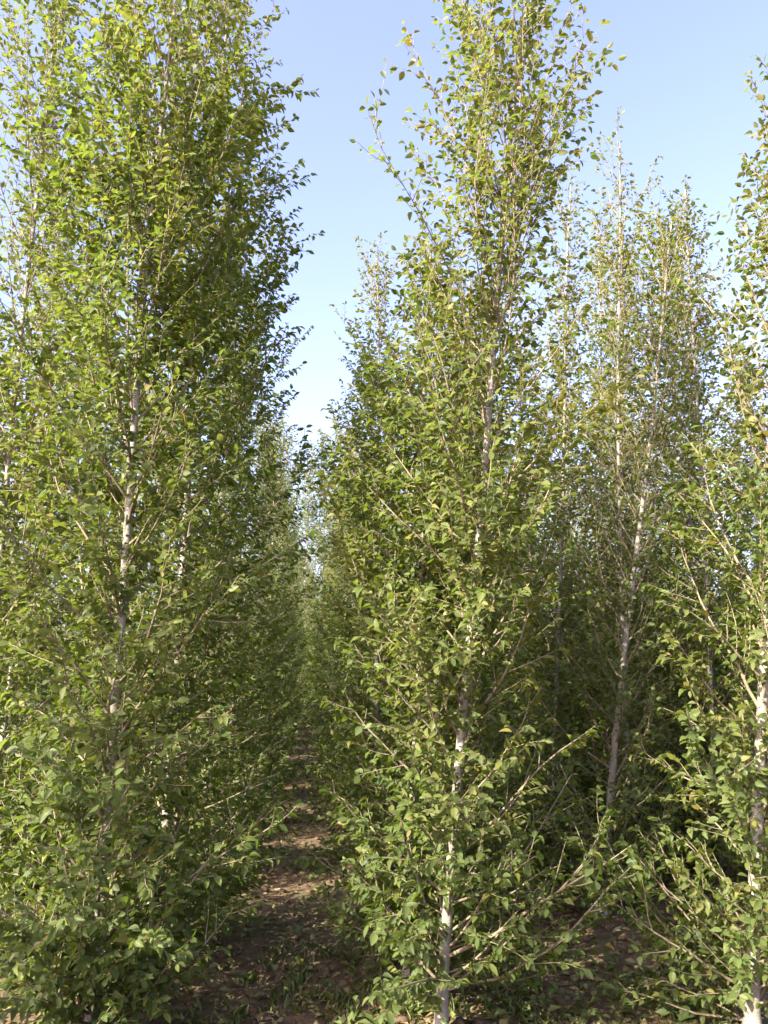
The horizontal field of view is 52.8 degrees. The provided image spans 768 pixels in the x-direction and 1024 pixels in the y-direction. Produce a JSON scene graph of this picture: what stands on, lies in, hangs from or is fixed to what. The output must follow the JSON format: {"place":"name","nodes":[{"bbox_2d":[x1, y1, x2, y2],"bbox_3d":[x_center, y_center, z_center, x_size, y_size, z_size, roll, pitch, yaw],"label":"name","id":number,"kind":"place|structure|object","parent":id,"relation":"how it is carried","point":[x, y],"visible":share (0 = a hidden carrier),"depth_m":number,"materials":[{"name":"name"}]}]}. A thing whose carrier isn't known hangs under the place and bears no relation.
{"place":"outdoors","nodes":[
{"label":"outdoors","id":0,"kind":"place"},
{"bbox_2d":[0,698,767,1023],"bbox_3d":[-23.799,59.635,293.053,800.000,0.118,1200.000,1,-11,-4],"label":"ground","id":1,"kind":"structure","parent":0,"point":[294,894],"depth_m":4.37,"materials":[{"name":"soil"}]},
{"bbox_2d":[0,302,28,725],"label":"nursery tree","id":2,"kind":"object","parent":1,"relation":"on","point":[5,425],"visible":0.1,"depth_m":9.18,"materials":[{"name":"green plant"}]},
{"bbox_2d":[0,418,73,771],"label":"nursery tree","id":3,"kind":"object","parent":1,"relation":"on","point":[11,718],"visible":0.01,"depth_m":9.93,"materials":[{"name":"green plant"}]},
{"bbox_2d":[0,149,122,864],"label":"nursery tree","id":4,"kind":"object","parent":1,"relation":"on","point":[41,692],"visible":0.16,"depth_m":6.29,"materials":[{"name":"green plant"}]},
{"bbox_2d":[0,0,146,922],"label":"nursery tree","id":5,"kind":"object","parent":1,"relation":"on","point":[53,34],"visible":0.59,"depth_m":4.99,"materials":[{"name":"green plant"}]},
{"bbox_2d":[2,271,154,820],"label":"nursery tree","id":6,"kind":"object","parent":1,"relation":"on","point":[85,706],"visible":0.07,"depth_m":7.70,"materials":[{"name":"green plant"}]},
{"bbox_2d":[44,338,166,790],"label":"nursery tree","id":7,"kind":"object","parent":1,"relation":"on","point":[123,682],"visible":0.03,"depth_m":9.37,"materials":[{"name":"green plant"}]},
{"bbox_2d":[106,386,199,753],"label":"nursery tree","id":8,"kind":"object","parent":1,"relation":"on","point":[150,594],"visible":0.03,"depth_m":11.06,"materials":[{"name":"green plant"}]},
{"bbox_2d":[128,514,199,752],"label":"nursery tree","id":9,"kind":"object","parent":1,"relation":"on","point":[168,592],"depth_m":12.88,"materials":[{"name":"green plant"}]},
{"bbox_2d":[0,0,328,1023],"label":"nursery tree","id":10,"kind":"object","parent":1,"relation":"on","point":[104,980],"visible":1,"depth_m":3.59,"materials":[{"name":"green plant"}]},
{"bbox_2d":[0,0,346,972],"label":"nursery tree","id":11,"kind":"object","parent":1,"relation":"on","point":[244,404],"visible":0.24,"depth_m":4.72,"materials":[{"name":"green plant"}]},
{"bbox_2d":[176,489,215,744],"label":"nursery tree","id":12,"kind":"object","parent":1,"relation":"on","point":[205,589],"visible":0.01,"depth_m":14.71,"materials":[{"name":"green plant"}]},
{"bbox_2d":[103,212,327,877],"bbox_3d":[-1.439,0.106,6.459,1.729,5.736,1.491,-4,-12,19],"label":"nursery tree","id":13,"kind":"object","parent":1,"relation":"on","point":[227,507],"visible":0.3,"depth_m":6.37,"materials":[{"name":"green plant"}]},
{"bbox_2d":[176,336,302,818],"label":"nursery tree","id":14,"kind":"object","parent":1,"relation":"on","point":[238,756],"visible":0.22,"depth_m":7.93,"materials":[{"name":"green plant"}]},
{"bbox_2d":[194,402,305,786],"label":"nursery tree","id":15,"kind":"object","parent":1,"relation":"on","point":[274,767],"visible":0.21,"depth_m":9.73,"materials":[{"name":"green plant"}]},
{"bbox_2d":[202,416,313,776],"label":"nursery tree","id":16,"kind":"object","parent":1,"relation":"on","point":[288,640],"visible":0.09,"depth_m":11.46,"materials":[{"name":"green plant"}]},
{"bbox_2d":[225,409,308,758],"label":"nursery tree","id":17,"kind":"object","parent":1,"relation":"on","point":[290,590],"visible":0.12,"depth_m":13.28,"materials":[{"name":"green plant"}]},
{"bbox_2d":[252,468,315,748],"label":"nursery tree","id":18,"kind":"object","parent":1,"relation":"on","point":[294,665],"visible":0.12,"depth_m":14.85,"materials":[{"name":"green plant"}]},
{"bbox_2d":[259,472,311,739],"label":"nursery tree","id":19,"kind":"object","parent":1,"relation":"on","point":[301,687],"visible":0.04,"depth_m":16.38,"materials":[{"name":"green plant"}]},
{"bbox_2d":[262,504,313,728],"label":"nursery tree","id":20,"kind":"object","parent":1,"relation":"on","point":[301,684],"visible":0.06,"depth_m":18.27,"materials":[{"name":"green plant"}]},
{"bbox_2d":[279,529,310,714],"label":"nursery tree","id":21,"kind":"object","parent":1,"relation":"on","point":[299,678],"visible":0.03,"depth_m":21.61,"materials":[{"name":"green plant"}]},
{"bbox_2d":[280,502,313,727],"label":"nursery tree","id":22,"kind":"object","parent":1,"relation":"on","point":[306,672],"visible":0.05,"depth_m":19.81,"materials":[{"name":"green plant"}]},
{"bbox_2d":[291,556,314,713],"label":"nursery tree","id":23,"kind":"object","parent":1,"relation":"on","point":[308,657],"visible":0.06,"depth_m":23.56,"materials":[{"name":"green plant"}]},
{"bbox_2d":[293,556,313,696],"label":"nursery tree","id":24,"kind":"object","parent":1,"relation":"on","point":[302,637],"visible":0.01,"depth_m":24.97,"materials":[{"name":"green plant"}]},
{"bbox_2d":[300,578,312,700],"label":"nursery tree","id":25,"kind":"object","parent":1,"relation":"on","point":[306,640],"visible":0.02,"depth_m":28.68,"materials":[{"name":"green plant"}]},
{"bbox_2d":[300,572,317,696],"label":"nursery tree","id":26,"kind":"object","parent":1,"relation":"on","point":[309,646],"visible":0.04,"depth_m":30.26,"materials":[{"name":"green plant"}]},
{"bbox_2d":[299,546,319,696],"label":"nursery tree","id":27,"kind":"object","parent":1,"relation":"on","point":[307,651],"visible":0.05,"depth_m":27.00,"materials":[{"name":"green plant"}]},
{"bbox_2d":[292,441,327,691],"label":"nursery tree","id":28,"kind":"object","parent":1,"relation":"on","point":[310,492],"visible":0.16,"depth_m":37.56,"materials":[{"name":"green plant"}]},
{"bbox_2d":[296,429,340,636],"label":"nursery tree","id":29,"kind":"object","parent":1,"relation":"on","point":[321,443],"visible":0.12,"depth_m":39.35,"materials":[{"name":"green plant"}]},
{"bbox_2d":[311,558,330,705],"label":"nursery tree","id":30,"kind":"object","parent":1,"relation":"on","point":[321,615],"visible":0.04,"depth_m":22.06,"materials":[{"name":"green plant"}]},
{"bbox_2d":[311,567,330,701],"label":"nursery tree","id":31,"kind":"object","parent":1,"relation":"on","point":[322,620],"visible":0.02,"depth_m":25.54,"materials":[{"name":"green plant"}]},
{"bbox_2d":[312,521,332,719],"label":"nursery tree","id":32,"kind":"object","parent":1,"relation":"on","point":[327,593],"visible":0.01,"depth_m":20.58,"materials":[{"name":"green plant"}]},
{"bbox_2d":[312,524,336,720],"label":"nursery tree","id":33,"kind":"object","parent":1,"relation":"on","point":[325,628],"depth_m":18.63,"materials":[{"name":"green plant"}]},
{"bbox_2d":[307,521,343,730],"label":"nursery tree","id":34,"kind":"object","parent":1,"relation":"on","point":[327,568],"visible":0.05,"depth_m":15.20,"materials":[{"name":"green plant"}]},
{"bbox_2d":[309,529,357,722],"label":"nursery tree","id":35,"kind":"object","parent":1,"relation":"on","point":[323,628],"visible":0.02,"depth_m":17.00,"materials":[{"name":"green plant"}]},
{"bbox_2d":[291,410,380,755],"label":"nursery tree","id":36,"kind":"object","parent":1,"relation":"on","point":[320,627],"visible":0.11,"depth_m":11.77,"materials":[{"name":"green plant"}]},
{"bbox_2d":[311,450,389,739],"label":"nursery tree","id":37,"kind":"object","parent":1,"relation":"on","point":[322,708],"visible":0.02,"depth_m":13.34,"materials":[{"name":"green plant"}]},
{"bbox_2d":[7,750,695,1023],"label":"weeds","id":38,"kind":"object","parent":1,"relation":"on","point":[585,1013],"visible":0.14,"depth_m":3.67,"materials":[{"name":"green plant"}]},
{"bbox_2d":[303,420,400,779],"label":"nursery tree","id":39,"kind":"object","parent":1,"relation":"on","point":[329,707],"visible":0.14,"depth_m":10.12,"materials":[{"name":"green plant"}]},
{"bbox_2d":[296,369,408,823],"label":"nursery tree","id":40,"kind":"object","parent":1,"relation":"on","point":[345,680],"visible":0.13,"depth_m":8.18,"materials":[{"name":"green plant"}]},
{"bbox_2d":[8,633,726,703],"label":"wood","id":41,"kind":"object","parent":1,"relation":"on","point":[312,660],"depth_m":32.61,"materials":[{"name":"green plant"}]},
{"bbox_2d":[295,231,444,853],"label":"nursery tree","id":42,"kind":"object","parent":1,"relation":"on","point":[356,432],"visible":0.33,"depth_m":7.07,"materials":[{"name":"green plant"}]},
{"bbox_2d":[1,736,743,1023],"bbox_3d":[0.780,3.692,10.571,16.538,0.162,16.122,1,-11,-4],"label":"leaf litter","id":43,"kind":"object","parent":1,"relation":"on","point":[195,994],"visible":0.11,"depth_m":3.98,"materials":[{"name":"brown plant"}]},
{"bbox_2d":[14,760,738,1023],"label":"soil clods","id":44,"kind":"object","parent":1,"relation":"on","point":[338,966],"visible":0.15,"depth_m":4.14,"materials":[{"name":"brown soil"}]},
{"bbox_2d":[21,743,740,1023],"bbox_3d":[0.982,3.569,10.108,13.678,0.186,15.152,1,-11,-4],"label":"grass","id":45,"kind":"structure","parent":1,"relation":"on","point":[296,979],"depth_m":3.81,"materials":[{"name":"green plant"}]},
{"bbox_2d":[380,515,413,709],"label":"nursery tree","id":46,"kind":"object","parent":1,"relation":"on","point":[407,580],"depth_m":17.39,"materials":[{"name":"green plant"}]},
{"bbox_2d":[389,489,420,741],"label":"nursery tree","id":47,"kind":"object","parent":1,"relation":"on","point":[408,581],"visible":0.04,"depth_m":15.65,"materials":[{"name":"green plant"}]},
{"bbox_2d":[291,201,527,997],"bbox_3d":[0.151,0.265,4.125,1.276,4.225,1.369,-9,-14,39],"label":"nursery tree","id":48,"kind":"object","parent":1,"relation":"on","point":[411,381],"visible":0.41,"depth_m":3.99,"materials":[{"name":"green plant"}]},
{"bbox_2d":[312,238,579,952],"bbox_3d":[0.379,0.337,5.485,1.690,4.889,1.766,5,-12,-25],"label":"nursery tree","id":49,"kind":"object","parent":1,"relation":"on","point":[497,744],"visible":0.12,"depth_m":5.26,"materials":[{"name":"green plant"}]},
{"bbox_2d":[414,396,503,757],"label":"nursery tree","id":50,"kind":"object","parent":1,"relation":"on","point":[473,663],"depth_m":10.16,"materials":[{"name":"green plant"}]},
{"bbox_2d":[313,0,651,1023],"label":"nursery tree","id":51,"kind":"object","parent":1,"relation":"on","point":[451,846],"visible":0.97,"depth_m":3.63,"materials":[{"name":"green plant"}]},
{"bbox_2d":[441,398,538,791],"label":"nursery tree","id":52,"kind":"object","parent":1,"relation":"on","point":[489,670],"visible":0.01,"depth_m":8.60,"materials":[{"name":"green plant"}]},
{"bbox_2d":[490,459,544,756],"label":"nursery tree","id":53,"kind":"object","parent":1,"relation":"on","point":[516,611],"visible":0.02,"depth_m":13.15,"materials":[{"name":"green plant"}]},
{"bbox_2d":[469,307,608,845],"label":"nursery tree","id":54,"kind":"object","parent":1,"relation":"on","point":[514,439],"visible":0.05,"depth_m":7.09,"materials":[{"name":"green plant"}]},
{"bbox_2d":[506,451,573,765],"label":"nursery tree","id":55,"kind":"object","parent":1,"relation":"on","point":[540,603],"visible":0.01,"depth_m":11.54,"materials":[{"name":"green plant"}]},
{"bbox_2d":[538,478,579,715],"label":"nursery tree","id":56,"kind":"object","parent":1,"relation":"on","point":[563,563],"visible":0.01,"depth_m":15.55,"materials":[{"name":"green plant"}]},
{"bbox_2d":[485,167,650,864],"bbox_3d":[1.469,-0.253,6.682,1.465,6.228,1.447,1,-11,-4],"label":"nursery tree","id":57,"kind":"object","parent":1,"relation":"on","point":[550,649],"visible":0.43,"depth_m":6.62,"materials":[{"name":"green plant"}]},
{"bbox_2d":[564,508,596,636],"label":"nursery tree","id":58,"kind":"object","parent":1,"relation":"on","point":[581,543],"visible":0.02,"depth_m":18.74,"materials":[{"name":"green plant"}]},
{"bbox_2d":[531,374,636,778],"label":"nursery tree","id":59,"kind":"object","parent":1,"relation":"on","point":[576,542],"visible":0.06,"depth_m":9.90,"materials":[{"name":"green plant"}]},
{"bbox_2d":[564,490,614,725],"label":"nursery tree","id":60,"kind":"object","parent":1,"relation":"on","point":[589,551],"depth_m":13.77,"materials":[{"name":"green plant"}]},
{"bbox_2d":[535,196,684,838],"bbox_3d":[2.088,-0.138,7.707,1.367,6.479,1.515,-5,-12,23],"label":"nursery tree","id":61,"kind":"object","parent":1,"relation":"on","point":[591,345],"visible":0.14,"depth_m":7.86,"materials":[{"name":"green plant"}]},
{"bbox_2d":[530,105,696,898],"bbox_3d":[1.680,-0.329,5.912,1.223,6.141,1.265,1,-11,-4],"label":"nursery tree","id":62,"kind":"object","parent":1,"relation":"on","point":[619,274],"visible":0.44,"depth_m":5.93,"materials":[{"name":"green plant"}]},
{"bbox_2d":[515,177,712,916],"bbox_3d":[1.657,0.025,5.389,1.594,5.183,1.252,1,-11,-4],"label":"nursery tree","id":63,"kind":"object","parent":1,"relation":"on","point":[618,692],"visible":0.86,"depth_m":5.26,"materials":[{"name":"green plant"}]},
{"bbox_2d":[573,350,702,815],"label":"nursery tree","id":64,"kind":"object","parent":1,"relation":"on","point":[636,509],"visible":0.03,"depth_m":8.15,"materials":[{"name":"green plant"}]},
{"bbox_2d":[525,190,750,903],"bbox_3d":[1.879,-0.013,6.436,1.631,5.794,1.846,-3,-11,13],"label":"nursery tree","id":65,"kind":"object","parent":1,"relation":"on","point":[676,824],"visible":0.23,"depth_m":6.23,"materials":[{"name":"green plant"}]},
{"bbox_2d":[595,416,681,766],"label":"nursery tree","id":66,"kind":"object","parent":1,"relation":"on","point":[644,555],"visible":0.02,"depth_m":12.03,"materials":[{"name":"green plant"}]},
{"bbox_2d":[631,475,668,720],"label":"nursery tree","id":67,"kind":"object","parent":1,"relation":"on","point":[653,549],"depth_m":15.12,"materials":[{"name":"green plant"}]},
{"bbox_2d":[583,51,767,1023],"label":"nursery tree","id":68,"kind":"object","parent":1,"relation":"on","point":[747,972],"visible":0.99,"depth_m":3.59,"materials":[{"name":"green plant"}]},
{"bbox_2d":[590,198,767,866],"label":"nursery tree","id":69,"kind":"object","parent":1,"relation":"on","point":[689,520],"visible":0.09,"depth_m":6.71,"materials":[{"name":"green plant"}]},
{"bbox_2d":[629,417,731,764],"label":"nursery tree","id":70,"kind":"object","parent":1,"relation":"on","point":[722,670],"visible":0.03,"depth_m":10.57,"materials":[{"name":"green plant"}]},
{"bbox_2d":[653,432,725,727],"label":"nursery tree","id":71,"kind":"object","parent":1,"relation":"on","point":[687,524],"visible":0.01,"depth_m":13.24,"materials":[{"name":"green plant"}]},
{"bbox_2d":[612,174,767,893],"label":"nursery tree","id":72,"kind":"object","parent":1,"relation":"on","point":[721,853],"visible":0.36,"depth_m":5.95,"materials":[{"name":"green plant"}]},
{"bbox_2d":[646,206,757,828],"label":"nursery tree","id":73,"kind":"object","parent":1,"relation":"on","point":[702,343],"visible":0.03,"depth_m":8.21,"materials":[{"name":"green plant"}]},
{"bbox_2d":[702,341,767,790],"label":"nursery tree","id":74,"kind":"object","parent":1,"relation":"on","point":[746,462],"visible":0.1,"depth_m":8.99,"materials":[{"name":"green plant"}]},
{"bbox_2d":[713,422,763,743],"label":"nursery tree","id":75,"kind":"object","parent":1,"relation":"on","point":[746,551],"visible":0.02,"depth_m":11.80,"materials":[{"name":"green plant"}]},
{"bbox_2d":[725,192,767,859],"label":"nursery tree","id":76,"kind":"object","parent":1,"relation":"on","point":[764,298],"visible":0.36,"depth_m":5.39,"materials":[{"name":"green plant"}]},
{"bbox_2d":[0,0,767,646],"label":"sky","id":77,"kind":"structure","parent":0,"point":[679,85],"materials":[{"name":"blue"}]}
]}

